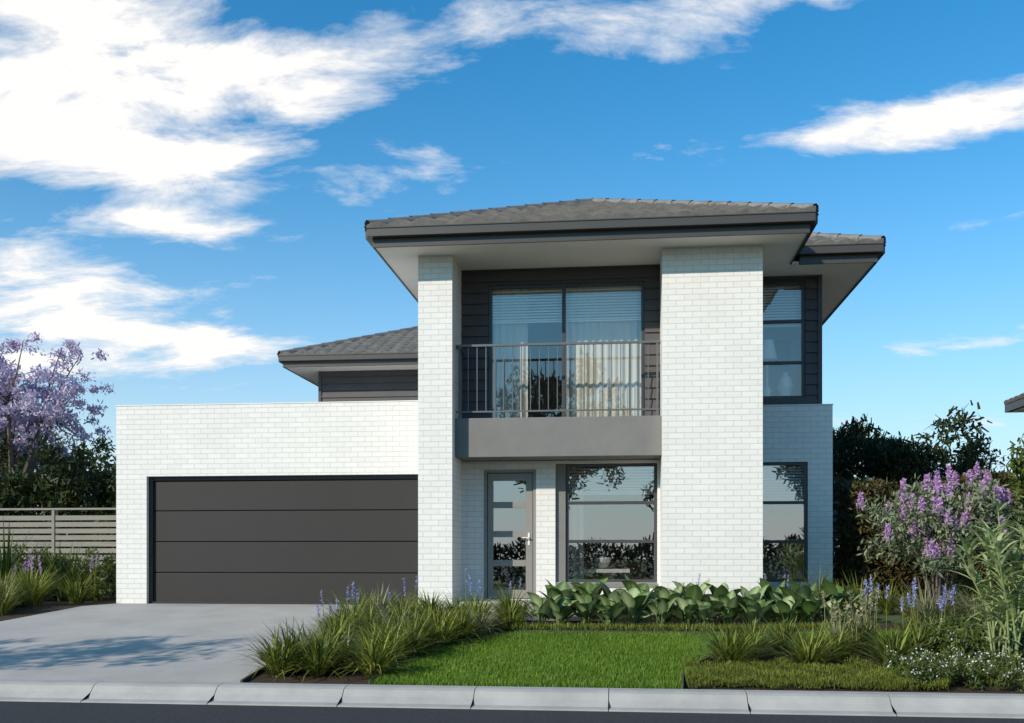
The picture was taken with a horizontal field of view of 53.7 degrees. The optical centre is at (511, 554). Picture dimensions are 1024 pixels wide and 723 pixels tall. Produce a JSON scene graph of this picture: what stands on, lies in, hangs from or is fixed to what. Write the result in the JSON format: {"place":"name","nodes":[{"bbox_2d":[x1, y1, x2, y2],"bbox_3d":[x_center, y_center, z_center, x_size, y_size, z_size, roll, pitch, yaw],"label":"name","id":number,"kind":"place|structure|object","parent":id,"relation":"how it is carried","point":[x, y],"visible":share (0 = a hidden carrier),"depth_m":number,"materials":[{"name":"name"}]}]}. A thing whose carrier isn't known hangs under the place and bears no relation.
{"place":"outdoors","nodes":[
{"label":"outdoors","id":0,"kind":"place"},
{"bbox_2d":[0,603,411,682],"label":"driveway","id":1,"kind":"structure","parent":0,"point":[157,642],"depth_m":13.14,"materials":[{"name":"concrete"}]},
{"bbox_2d":[0,701,1023,722],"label":"road","id":2,"kind":"structure","parent":0,"point":[40,712],"depth_m":9.21,"materials":[{"name":"grey asphalt"}]},
{"bbox_2d":[0,0,1023,554],"label":"sky","id":3,"kind":"structure","parent":0,"point":[189,189],"materials":[{"name":"blue"}]},
{"bbox_2d":[101,583,997,707],"bbox_3d":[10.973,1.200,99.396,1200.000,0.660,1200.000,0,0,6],"label":"ground","id":4,"kind":"structure","parent":0,"point":[890,618],"depth_m":14.62,"materials":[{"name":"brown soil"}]},
{"bbox_2d":[0,331,115,547],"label":"jacaranda tree","id":5,"kind":"object","parent":4,"relation":"on","point":[29,422],"visible":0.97,"depth_m":25.30,"materials":[{"name":"purple plant"}]},
{"bbox_2d":[0,429,115,573],"bbox_3d":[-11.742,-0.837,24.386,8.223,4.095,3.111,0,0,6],"label":"background trees","id":6,"kind":"object","parent":4,"relation":"on","point":[39,491],"visible":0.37,"depth_m":24.05,"materials":[{"name":"green plant"}]},
{"bbox_2d":[0,508,115,592],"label":"timber fence","id":7,"kind":"object","parent":4,"relation":"on","point":[54,524],"visible":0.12,"depth_m":21.58,"materials":[{"name":"beige wood"}]},
{"bbox_2d":[0,595,115,620],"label":"garden bed","id":8,"kind":"object","parent":4,"relation":"on","point":[49,605],"visible":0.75,"depth_m":16.70,"materials":[{"name":"brown soil"}]},
{"bbox_2d":[0,517,107,614],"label":"garden grasses","id":9,"kind":"object","parent":8,"relation":"on","point":[15,585],"visible":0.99,"depth_m":17.64,"materials":[{"name":"green plant"}]},
{"bbox_2d":[11,543,115,600],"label":"garden shrubs","id":10,"kind":"object","parent":8,"relation":"on","point":[109,569],"visible":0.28,"depth_m":18.76,"materials":[{"name":"green plant"}]},
{"bbox_2d":[116,244,832,614],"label":"brick walls","id":11,"kind":"structure","parent":4,"relation":"on","point":[726,432],"depth_m":15.54,"materials":[{"name":"white brick"}]},
{"bbox_2d":[149,474,417,603],"bbox_3d":[-3.887,-0.225,17.372,4.860,2.250,0.120,0,0,6],"label":"garage door","id":12,"kind":"structure","parent":11,"relation":"attached to","point":[305,538],"depth_m":17.37,"materials":[{"name":"metal"}]},
{"bbox_2d":[153,602,413,604],"bbox_3d":[-3.856,0.850,17.332,4.790,0.060,0.048,0,0,6],"label":"door seal","id":13,"kind":"object","parent":12,"relation":"attached to","point":[248,603],"depth_m":17.39,"materials":[{"name":"black rubber"}]},
{"bbox_2d":[154,479,417,602],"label":"door panels","id":14,"kind":"structure","parent":12,"relation":"in","point":[367,563],"depth_m":17.36,"materials":[{"name":"metal"}]},
{"bbox_2d":[115,400,832,405],"bbox_3d":[-0.422,-2.393,20.691,12.140,0.385,7.660,0,0,6],"label":"parapet flashing","id":15,"kind":"object","parent":11,"relation":"on","point":[368,401],"visible":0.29,"depth_m":17.18,"materials":[{"name":"white metal"}]},
{"bbox_2d":[465,460,552,598],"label":"entry hall","id":16,"kind":"structure","parent":11,"relation":"attached to","point":[509,519],"depth_m":21.12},
{"bbox_2d":[484,469,535,598],"bbox_3d":[-0.029,-0.325,16.372,0.850,2.090,0.100,0,0,6],"label":"door leaf","id":17,"kind":"object","parent":11,"relation":"attached to","point":[528,476],"visible":0.88,"depth_m":16.35,"materials":[{"name":"paint"}]},
{"bbox_2d":[522,533,529,544],"bbox_3d":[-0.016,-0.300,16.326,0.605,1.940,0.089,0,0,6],"label":"door handle","id":18,"kind":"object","parent":17,"relation":"attached to","point":[528,537],"depth_m":16.31,"materials":[{"name":"silver metal"}]},
{"bbox_2d":[528,288,561,416],"bbox_3d":[1.098,-3.335,17.691,3.500,2.430,2.590,0,0,6],"label":"bedroom","id":19,"kind":"object","parent":11,"relation":"attached to","point":[544,332],"depth_m":19.04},
{"bbox_2d":[492,286,640,417],"bbox_3d":[0.882,-3.190,16.372,2.420,2.340,0.052,0,0,6],"label":"balcony door curtain","id":20,"kind":"object","parent":19,"relation":"hanging from","point":[597,331],"visible":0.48,"depth_m":16.34,"materials":[{"name":"white fabric"}]},
{"bbox_2d":[493,288,640,323],"bbox_3d":[0.876,-4.010,16.322,2.390,0.522,0.030,0,0,6],"label":"balcony door blind","id":21,"kind":"object","parent":19,"relation":"hanging from","point":[570,319],"visible":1,"depth_m":16.32,"materials":[{"name":"grey fabric"}]},
{"bbox_2d":[455,415,660,460],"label":"balcony slab","id":22,"kind":"structure","parent":11,"relation":"attached to","point":[565,438],"depth_m":15.58,"materials":[{"name":"grey paint"}]},
{"bbox_2d":[456,340,660,417],"bbox_3d":[0.729,-2.690,15.900,3.160,1.160,0.572,0,0,6],"label":"balcony railing","id":23,"kind":"object","parent":11,"relation":"attached to","point":[460,354],"visible":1,"depth_m":15.65,"materials":[{"name":"black metal"}]},
{"bbox_2d":[318,264,821,417],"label":"weatherboard cladding","id":24,"kind":"structure","parent":11,"relation":"attached to","point":[373,385],"depth_m":16.35,"materials":[{"name":"black wood"}]},
{"bbox_2d":[489,281,644,417],"bbox_3d":[0.868,-3.230,16.243,2.500,2.220,0.060,0,0,6],"label":"balcony door","id":25,"kind":"structure","parent":24,"relation":"in","point":[571,285],"depth_m":16.22,"materials":[{"name":"black metal"}]},
{"bbox_2d":[763,281,804,398],"bbox_3d":[4.381,-3.540,16.761,0.910,1.940,0.060,0,0,6],"label":"side bedroom window","id":26,"kind":"structure","parent":24,"relation":"attached to","point":[802,322],"depth_m":16.71,"materials":[{"name":"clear glass"}]},
{"bbox_2d":[763,281,804,398],"bbox_3d":[4.381,-3.540,16.761,0.910,1.940,0.060,0,0,6],"label":"side bedroom window frame","id":27,"kind":"structure","parent":26,"relation":"in","point":[802,283],"depth_m":16.71,"materials":[{"name":"black metal"}]},
{"bbox_2d":[285,233,873,384],"bbox_3d":[0.387,-4.610,23.238,12.190,0.040,16.720,0,0,6],"label":"soffit lining","id":28,"kind":"object","parent":11,"relation":"on","point":[840,282],"visible":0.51,"depth_m":15.64,"materials":[{"name":"white paint"}]},
{"bbox_2d":[278,211,885,385],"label":"gutters and fascia","id":29,"kind":"object","parent":28,"relation":"on","point":[800,222],"visible":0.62,"depth_m":14.80,"materials":[{"name":"black metal"}]},
{"bbox_2d":[277,200,886,356],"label":"tiled roof","id":30,"kind":"structure","parent":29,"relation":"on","point":[405,341],"depth_m":15.69,"materials":[{"name":"tile"}]},
{"bbox_2d":[278,198,885,354],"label":"ridge caps","id":31,"kind":"object","parent":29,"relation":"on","point":[543,204],"visible":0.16,"depth_m":16.31,"materials":[{"name":"tile"}]},
{"bbox_2d":[553,459,657,578],"bbox_3d":[1.904,-0.515,18.382,2.050,2.470,4.040,0,0,6],"label":"lounge room","id":32,"kind":"object","parent":11,"relation":"attached to","point":[618,521],"visible":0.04,"depth_m":20.38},
{"bbox_2d":[569,467,583,578],"bbox_3d":[1.050,-0.465,16.569,0.250,2.030,0.041,0,0,3],"label":"lounge window curtain","id":33,"kind":"object","parent":32,"relation":"hanging from","point":[576,550],"visible":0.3,"depth_m":16.56,"materials":[{"name":"white fabric"}]},
{"bbox_2d":[569,468,653,494],"bbox_3d":[1.602,-1.181,16.333,1.360,0.430,0.030,0,0,6],"label":"lounge window blind","id":34,"kind":"object","parent":32,"relation":"hanging from","point":[612,479],"visible":1,"depth_m":16.33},
{"bbox_2d":[584,557,795,578],"bbox_3d":[2.958,0.385,18.291,4.323,0.670,1.176,0,0,23],"label":"sofa","id":35,"kind":"object","parent":32,"relation":"on","point":[776,567],"visible":0.27,"depth_m":18.36,"materials":[{"name":"grey fabric"}]},
{"bbox_2d":[555,464,656,586],"bbox_3d":[1.510,-0.470,16.227,1.620,1.980,0.250,0,0,6],"label":"window reveal panel","id":36,"kind":"object","parent":11,"relation":"attached to","point":[560,522],"visible":0.79,"depth_m":16.27,"materials":[{"name":"grey paint"}]},
{"bbox_2d":[566,463,656,582],"bbox_3d":[1.593,-0.505,16.253,1.460,1.910,0.060,0,0,6],"label":"lounge window","id":37,"kind":"structure","parent":11,"relation":"attached to","point":[568,541],"depth_m":16.22,"materials":[{"name":"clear glass"}]},
{"bbox_2d":[566,463,656,582],"bbox_3d":[1.593,-0.505,16.253,1.460,1.910,0.060,0,0,6],"label":"lounge window frame","id":38,"kind":"structure","parent":37,"relation":"in","point":[568,502],"depth_m":16.23,"materials":[{"name":"grey metal"}]},
{"bbox_2d":[763,465,803,578],"bbox_3d":[4.410,-0.615,18.070,1.400,2.670,2.710,0,0,6],"label":"side room","id":39,"kind":"object","parent":11,"relation":"in","point":[783,521],"visible":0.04,"depth_m":19.34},
{"bbox_2d":[763,462,807,581],"bbox_3d":[4.382,-0.530,16.589,0.890,1.960,0.060,0,0,6],"label":"side window","id":40,"kind":"structure","parent":11,"relation":"attached to","point":[805,503],"depth_m":16.52,"materials":[{"name":"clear glass"}]},
{"bbox_2d":[763,466,802,500],"bbox_3d":[4.391,-1.162,16.669,0.790,0.568,0.030,0,0,6],"label":"side window blind","id":41,"kind":"object","parent":40,"relation":"attached to","point":[782,483],"visible":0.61,"depth_m":16.66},
{"bbox_2d":[763,462,807,581],"bbox_3d":[4.382,-0.530,16.589,0.890,1.960,0.060,0,0,6],"label":"side window frame","id":42,"kind":"structure","parent":40,"relation":"in","point":[805,502],"depth_m":16.52,"materials":[{"name":"black metal"}]},
{"bbox_2d":[0,679,1023,718],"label":"kerb","id":43,"kind":"structure","parent":4,"relation":"on","point":[924,704],"depth_m":9.78,"materials":[{"name":"concrete"}]},
{"bbox_2d":[419,612,608,620],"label":"path","id":44,"kind":"structure","parent":4,"relation":"on","point":[574,618],"depth_m":14.67,"materials":[{"name":"concrete"}]},
{"bbox_2d":[454,600,659,613],"bbox_3d":[0.721,0.940,15.811,3.173,0.420,0.790,0,0,6],"label":"porch","id":45,"kind":"object","parent":4,"relation":"on","point":[500,602],"visible":0.1,"depth_m":15.59,"materials":[{"name":"concrete"}]},
{"bbox_2d":[245,602,1023,693],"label":"garden bed","id":46,"kind":"object","parent":4,"relation":"on","point":[335,678],"depth_m":10.55,"materials":[{"name":"brown soil"}]},
{"bbox_2d":[240,642,304,682],"bbox_3d":[-2.559,1.147,12.621,0.230,0.443,4.485,0,0,8],"label":"garden edging","id":47,"kind":"object","parent":46,"relation":"on","point":[249,677],"visible":0.11,"depth_m":10.68,"materials":[{"name":"metal"}]},
{"bbox_2d":[225,568,539,683],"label":"strap leaf grasses","id":48,"kind":"object","parent":46,"relation":"on","point":[391,634],"visible":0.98,"depth_m":11.98,"materials":[{"name":"green plant"}]},
{"bbox_2d":[518,592,559,624],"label":"broad leaf plant","id":49,"kind":"object","parent":46,"relation":"on","point":[540,605],"visible":0.83,"depth_m":13.81,"materials":[{"name":"green plant"}]},
{"bbox_2d":[534,595,577,624],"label":"broad leaf plant","id":50,"kind":"object","parent":46,"relation":"on","point":[561,611],"visible":0.85,"depth_m":13.70,"materials":[{"name":"green plant"}]},
{"bbox_2d":[539,580,583,623],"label":"broad leaf plant","id":51,"kind":"object","parent":46,"relation":"on","point":[562,589],"visible":0.42,"depth_m":14.10,"materials":[{"name":"green plant"}]},
{"bbox_2d":[562,593,603,624],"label":"broad leaf plant","id":52,"kind":"object","parent":46,"relation":"on","point":[584,604],"visible":0.85,"depth_m":13.76,"materials":[{"name":"green plant"}]},
{"bbox_2d":[568,577,608,621],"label":"broad leaf plant","id":53,"kind":"object","parent":46,"relation":"on","point":[587,588],"visible":0.33,"depth_m":14.29,"materials":[{"name":"green plant"}]},
{"bbox_2d":[591,581,626,624],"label":"broad leaf plant","id":54,"kind":"object","parent":46,"relation":"on","point":[608,593],"visible":0.28,"depth_m":14.11,"materials":[{"name":"green plant"}]},
{"bbox_2d":[588,595,631,625],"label":"broad leaf plant","id":55,"kind":"object","parent":46,"relation":"on","point":[614,611],"visible":0.91,"depth_m":13.58,"materials":[{"name":"green plant"}]},
{"bbox_2d":[368,629,854,684],"bbox_3d":[1.131,1.171,12.724,6.823,0.394,2.235,0,0,-26],"label":"garden edging","id":56,"kind":"object","parent":46,"relation":"on","point":[412,655],"visible":0.29,"depth_m":13.15,"materials":[{"name":"metal"}]},
{"bbox_2d":[606,588,657,623],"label":"broad leaf plant","id":57,"kind":"object","parent":46,"relation":"on","point":[634,600],"visible":0.77,"depth_m":13.69,"materials":[{"name":"green plant"}]},
{"bbox_2d":[612,574,658,622],"bbox_3d":[1.792,0.618,14.355,0.862,0.697,0.817,0,0,6],"label":"broad leaf plant","id":58,"kind":"object","parent":46,"relation":"on","point":[628,584],"visible":0.3,"depth_m":14.15,"materials":[{"name":"green plant"}]},
{"bbox_2d":[640,597,686,625],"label":"broad leaf plant","id":59,"kind":"object","parent":46,"relation":"on","point":[661,608],"visible":0.91,"depth_m":13.61,"materials":[{"name":"green plant"}]},
{"bbox_2d":[642,582,684,624],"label":"broad leaf plant","id":60,"kind":"object","parent":46,"relation":"on","point":[666,594],"visible":0.41,"depth_m":14.01,"materials":[{"name":"green plant"}]},
{"bbox_2d":[668,597,713,625],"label":"broad leaf plant","id":61,"kind":"object","parent":46,"relation":"on","point":[685,610],"visible":0.85,"depth_m":13.59,"materials":[{"name":"green plant"}]},
{"bbox_2d":[668,579,717,623],"bbox_3d":[2.534,0.658,14.142,0.800,0.618,0.794,0,0,-28],"label":"broad leaf plant","id":62,"kind":"object","parent":46,"relation":"on","point":[691,591],"visible":0.43,"depth_m":14.04,"materials":[{"name":"green plant"}]},
{"bbox_2d":[490,563,922,631],"bbox_3d":[2.944,0.579,14.409,6.585,0.934,2.909,0,0,-7],"label":"border groundcover","id":63,"kind":"object","parent":46,"relation":"on","point":[670,627],"visible":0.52,"depth_m":13.46,"materials":[{"name":"green plant"}]},
{"bbox_2d":[688,598,730,625],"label":"broad leaf plant","id":64,"kind":"object","parent":46,"relation":"on","point":[703,611],"visible":0.91,"depth_m":13.51,"materials":[{"name":"green plant"}]},
{"bbox_2d":[702,583,740,622],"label":"broad leaf plant","id":65,"kind":"object","parent":46,"relation":"on","point":[722,589],"visible":0.34,"depth_m":14.02,"materials":[{"name":"green plant"}]},
{"bbox_2d":[681,641,773,688],"bbox_3d":[2.330,1.208,11.273,0.369,0.321,3.045,0,0,32],"label":"garden edging","id":66,"kind":"object","parent":46,"relation":"on","point":[683,678],"visible":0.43,"depth_m":11.07,"materials":[{"name":"metal"}]},
{"bbox_2d":[708,589,749,625],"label":"broad leaf plant","id":67,"kind":"object","parent":46,"relation":"on","point":[731,599],"visible":0.77,"depth_m":13.58,"materials":[{"name":"green plant"}]},
{"bbox_2d":[727,591,776,625],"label":"broad leaf plant","id":68,"kind":"object","parent":46,"relation":"on","point":[753,610],"visible":0.91,"depth_m":13.42,"materials":[{"name":"green plant"}]},
{"bbox_2d":[736,584,773,624],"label":"broad leaf plant","id":69,"kind":"object","parent":46,"relation":"on","point":[756,592],"visible":0.37,"depth_m":13.92,"materials":[{"name":"green plant"}]},
{"bbox_2d":[756,578,785,623],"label":"broad leaf plant","id":70,"kind":"object","parent":46,"relation":"on","point":[770,590],"visible":0.35,"depth_m":14.00,"materials":[{"name":"green plant"}]},
{"bbox_2d":[765,593,810,623],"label":"broad leaf plant","id":71,"kind":"object","parent":46,"relation":"on","point":[784,607],"visible":0.79,"depth_m":13.41,"materials":[{"name":"green plant"}]},
{"bbox_2d":[770,578,831,623],"bbox_3d":[4.013,0.644,13.903,0.931,0.661,0.801,0,0,6],"label":"broad leaf plant","id":72,"kind":"object","parent":46,"relation":"on","point":[805,592],"visible":0.45,"depth_m":13.77,"materials":[{"name":"green plant"}]},
{"bbox_2d":[788,595,830,624],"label":"broad leaf plant","id":73,"kind":"object","parent":46,"relation":"on","point":[806,605],"visible":0.69,"depth_m":13.44,"materials":[{"name":"green plant"}]},
{"bbox_2d":[675,575,955,668],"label":"ornamental grasses","id":74,"kind":"object","parent":46,"relation":"on","point":[734,649],"visible":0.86,"depth_m":11.23,"materials":[{"name":"green plant"}]},
{"bbox_2d":[681,656,949,690],"bbox_3d":[3.004,1.182,10.265,2.548,0.262,1.030,0,0,6],"label":"mossy groundcover","id":75,"kind":"object","parent":46,"relation":"on","point":[800,676],"visible":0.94,"depth_m":10.07,"materials":[{"name":"green plant"}]},
{"bbox_2d":[808,597,855,625],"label":"broad leaf plant","id":76,"kind":"object","parent":46,"relation":"on","point":[828,608],"visible":0.5,"depth_m":13.40,"materials":[{"name":"green plant"}]},
{"bbox_2d":[811,579,872,623],"bbox_3d":[4.497,0.650,13.923,0.879,0.641,0.738,0,0,28],"label":"broad leaf plant","id":77,"kind":"object","parent":46,"relation":"on","point":[838,592],"visible":0.42,"depth_m":13.82,"materials":[{"name":"green plant"}]},
{"bbox_2d":[833,468,1020,605],"bbox_3d":[7.030,-0.236,17.419,2.832,2.378,2.260,0,0,6],"label":"photinia hedge","id":78,"kind":"object","parent":46,"relation":"on","point":[850,490],"visible":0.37,"depth_m":17.06,"materials":[{"name":"green plant"}]},
{"bbox_2d":[875,574,995,626],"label":"weeping grass","id":79,"kind":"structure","parent":46,"relation":"on","point":[936,610],"depth_m":13.42,"materials":[{"name":"green plant"}]},
{"bbox_2d":[881,646,1023,690],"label":"white flowering groundcover","id":80,"kind":"object","parent":46,"relation":"on","point":[953,666],"visible":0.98,"depth_m":9.93,"materials":[{"name":"green plant"}]},
{"bbox_2d":[898,611,1023,664],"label":"shrub","id":81,"kind":"object","parent":46,"relation":"on","point":[960,636],"visible":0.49,"depth_m":11.09,"materials":[{"name":"green plant"}]},
{"bbox_2d":[933,495,1023,676],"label":"bamboo plant","id":82,"kind":"object","parent":46,"relation":"on","point":[998,547],"visible":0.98,"depth_m":10.39,"materials":[{"name":"green plant"}]},
{"bbox_2d":[948,550,1023,619],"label":"mixed shrubs","id":83,"kind":"object","parent":46,"relation":"on","point":[970,592],"visible":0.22,"depth_m":14.52,"materials":[{"name":"green plant"}]},
{"bbox_2d":[976,433,1023,563],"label":"evergreen tree","id":84,"kind":"object","parent":46,"relation":"on","point":[1019,463],"visible":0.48,"depth_m":15.05,"materials":[{"name":"green plant"}]},
{"bbox_2d":[833,413,1001,584],"bbox_3d":[8.003,-0.905,20.474,3.266,3.734,2.223,0,0,6],"label":"conifer hedge","id":85,"kind":"object","parent":4,"relation":"on","point":[902,456],"visible":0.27,"depth_m":20.12,"materials":[{"name":"green plant"}]},
{"bbox_2d":[833,400,1023,576],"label":"background trees","id":86,"kind":"object","parent":4,"relation":"on","point":[961,421],"visible":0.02,"depth_m":27.11,"materials":[{"name":"green plant"}]},
{"bbox_2d":[833,501,1023,597],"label":"timber fence","id":87,"kind":"object","parent":4,"relation":"on","point":[835,573],"depth_m":19.02,"materials":[{"name":"brown wood"}]},
{"bbox_2d":[849,461,1023,618],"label":"flowering lilac bush","id":88,"kind":"object","parent":4,"relation":"on","point":[938,521],"visible":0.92,"depth_m":14.13,"materials":[{"name":"purple plant"}]},
{"bbox_2d":[369,628,968,688],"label":"lawn grass","id":89,"kind":"structure","parent":0,"point":[490,649],"depth_m":11.30,"materials":[{"name":"green plant"}]},
{"bbox_2d":[584,339,792,572],"bbox_3d":[2.952,-1.650,16.963,3.785,3.900,0.652,0,0,3],"label":"window decor","id":90,"kind":"object","parent":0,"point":[785,386],"depth_m":16.92,"materials":[{"name":"white ceramic"}]},
{"bbox_2d":[763,285,800,395],"bbox_3d":[4.284,-3.460,17.390,1.300,2.220,0.890,0,0,6],"label":"side bedroom","id":91,"kind":"object","parent":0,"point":[792,335],"visible":0.16,"depth_m":17.77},
{"bbox_2d":[768,340,789,366],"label":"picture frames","id":92,"kind":"structure","parent":91,"relation":"attached to","point":[782,348],"depth_m":17.74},
{"bbox_2d":[763,287,800,326],"bbox_3d":[4.389,-4.116,16.840,0.810,0.660,0.030,0,0,6],"label":"side bedroom window blind","id":93,"kind":"object","parent":91,"relation":"hanging from","point":[789,325],"visible":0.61,"depth_m":16.82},
{"bbox_2d":[1004,393,1023,404],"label":"neighbour roof","id":94,"kind":"structure","parent":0,"point":[1015,398],"depth_m":22.35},
{"bbox_2d":[1005,397,1023,412],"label":"neighbour gutter","id":95,"kind":"object","parent":94,"relation":"attached to","point":[1014,405],"visible":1,"depth_m":22.41,"materials":[{"name":"grey metal"}]},
{"bbox_2d":[1010,407,1023,412],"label":"neighbour soffit","id":96,"kind":"structure","parent":94,"relation":"attached to","point":[1019,410],"depth_m":22.57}
]}

